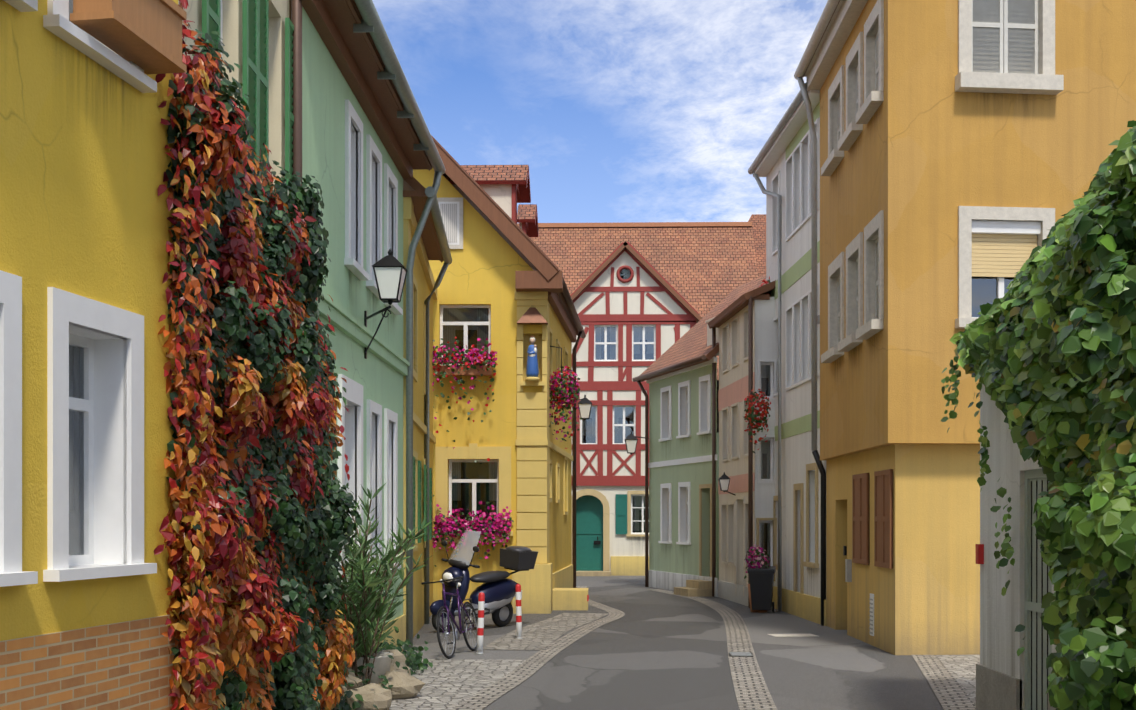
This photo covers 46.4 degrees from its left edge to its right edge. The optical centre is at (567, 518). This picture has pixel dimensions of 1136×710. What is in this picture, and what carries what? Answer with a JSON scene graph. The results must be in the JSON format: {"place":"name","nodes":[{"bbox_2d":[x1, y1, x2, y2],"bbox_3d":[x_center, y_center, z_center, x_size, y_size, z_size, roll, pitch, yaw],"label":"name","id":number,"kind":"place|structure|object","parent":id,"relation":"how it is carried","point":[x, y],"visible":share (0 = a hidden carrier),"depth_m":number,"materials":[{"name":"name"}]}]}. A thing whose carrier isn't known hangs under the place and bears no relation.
{"place":"outdoors","nodes":[
{"label":"outdoors","id":0,"kind":"place"},
{"bbox_2d":[0,0,186,709],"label":"house","id":1,"kind":"structure","parent":0,"point":[86,432],"depth_m":7.22,"materials":[{"name":"yellow paint"}]},
{"bbox_2d":[403,176,451,640],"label":"house","id":2,"kind":"structure","parent":0,"point":[433,244],"depth_m":21.52,"materials":[{"name":"yellow paint"}]},
{"bbox_2d":[413,135,588,613],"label":"house","id":3,"kind":"structure","parent":0,"point":[502,288],"depth_m":25.89,"materials":[{"name":"yellow paint"}]},
{"bbox_2d":[364,249,648,454],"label":"street lamps","id":4,"kind":"object","parent":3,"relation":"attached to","point":[390,271],"visible":0.92,"depth_m":14.40,"materials":[{"name":"white glass"}]},
{"bbox_2d":[525,336,538,380],"bbox_3d":[-0.692,-3.112,25.725,0.275,0.888,0.262,0,0,1],"label":"madonna statue","id":5,"kind":"object","parent":3,"relation":"on","point":[532,372],"visible":1,"depth_m":25.64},
{"bbox_2d":[435,346,766,612],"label":"flower boxes","id":6,"kind":"object","parent":3,"relation":"attached to","point":[470,372],"visible":0.54,"depth_m":25.66,"materials":[{"name":"ceramic"}]},
{"bbox_2d":[432,276,770,582],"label":"flowers","id":7,"kind":"object","parent":6,"relation":"in","point":[452,527],"visible":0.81,"depth_m":25.69,"materials":[{"name":"pink plant"}]},
{"bbox_2d":[372,0,827,222],"label":"sky","id":8,"kind":"structure","parent":0,"point":[617,111],"materials":[{"name":"blue"}]},
{"bbox_2d":[389,576,979,709],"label":"ground","id":9,"kind":"structure","parent":0,"point":[627,643],"depth_m":16.62,"materials":[{"name":"grey asphalt"}]},
{"bbox_2d":[178,0,301,200],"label":"house","id":10,"kind":"structure","parent":9,"relation":"on","point":[261,41],"depth_m":11.05,"materials":[{"name":"beige paint"}]},
{"bbox_2d":[153,0,361,709],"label":"ivy","id":11,"kind":"object","parent":9,"relation":"on","point":[258,514],"depth_m":8.93,"materials":[{"name":"red plant"}]},
{"bbox_2d":[289,0,445,650],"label":"house","id":12,"kind":"structure","parent":9,"relation":"on","point":[368,145],"depth_m":14.98,"materials":[{"name":"green paint"}]},
{"bbox_2d":[326,482,432,685],"bbox_3d":[-2.103,0.736,13.471,1.609,2.191,2.956,0,0,1],"label":"oleander","id":13,"kind":"object","parent":9,"relation":"on","point":[354,582],"depth_m":13.18,"materials":[{"name":"green plant"}]},
{"bbox_2d":[334,650,425,709],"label":"rocks","id":14,"kind":"object","parent":9,"relation":"on","point":[404,683],"visible":0.46,"depth_m":13.12,"materials":[{"name":"beige stone"}]},
{"bbox_2d":[333,626,432,709],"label":"groundcover","id":15,"kind":"object","parent":9,"relation":"on","point":[412,661],"visible":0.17,"depth_m":14.90,"materials":[{"name":"green plant"}]},
{"bbox_2d":[421,576,477,658],"bbox_3d":[-1.477,1.293,17.837,0.558,1.076,1.645,0,0,30],"label":"bicycle","id":16,"kind":"object","parent":9,"relation":"on","point":[457,631],"visible":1,"depth_m":17.78,"materials":[{"name":"metal"}]},
{"bbox_2d":[430,529,537,631],"bbox_3d":[-1.444,1.013,21.903,0.869,1.695,2.246,0,0,32],"label":"scooter","id":17,"kind":"object","parent":9,"relation":"on","point":[497,588],"visible":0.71,"depth_m":21.87,"materials":[{"name":"metal"}]},
{"bbox_2d":[476,584,521,654],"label":"bollards","id":18,"kind":"object","parent":9,"relation":"on","point":[480,624],"visible":0.94,"depth_m":17.85,"materials":[{"name":"metal"}]},
{"bbox_2d":[570,241,701,575],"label":"house","id":19,"kind":"structure","parent":9,"relation":"on","point":[638,313],"depth_m":42.75,"materials":[{"name":"paint"}]},
{"bbox_2d":[529,214,765,379],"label":"roofs","id":20,"kind":"structure","parent":19,"relation":"on","point":[703,269],"depth_m":49.83,"materials":[{"name":"tile"}]},
{"bbox_2d":[708,280,777,607],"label":"house","id":21,"kind":"structure","parent":9,"relation":"on","point":[746,324],"depth_m":28.21,"materials":[{"name":"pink paint"}]},
{"bbox_2d":[747,566,775,611],"bbox_3d":[3.785,1.382,25.878,0.520,0.900,0.673,0,0,11],"label":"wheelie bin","id":22,"kind":"object","parent":9,"relation":"on","point":[761,583],"visible":0.94,"depth_m":25.63,"materials":[{"name":"black plastic"}]},
{"bbox_2d":[976,384,1056,709],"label":"wall","id":23,"kind":"structure","parent":9,"relation":"on","point":[1008,677],"depth_m":11.22,"materials":[{"name":"grey paint"}]},
{"bbox_2d":[941,120,1135,709],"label":"ivy","id":24,"kind":"object","parent":9,"relation":"on","point":[1045,350],"visible":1,"depth_m":7.58,"materials":[{"name":"green plant"}]},
{"bbox_2d":[632,275,765,596],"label":"house","id":25,"kind":"structure","parent":0,"point":[677,376],"depth_m":33.44,"materials":[{"name":"green paint"}]},
{"bbox_2d":[748,82,825,625],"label":"house","id":26,"kind":"structure","parent":0,"point":[781,163],"depth_m":25.19,"materials":[{"name":"white paint"}]},
{"bbox_2d":[794,0,1135,654],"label":"house","id":27,"kind":"structure","parent":0,"point":[966,149],"depth_m":17.72,"materials":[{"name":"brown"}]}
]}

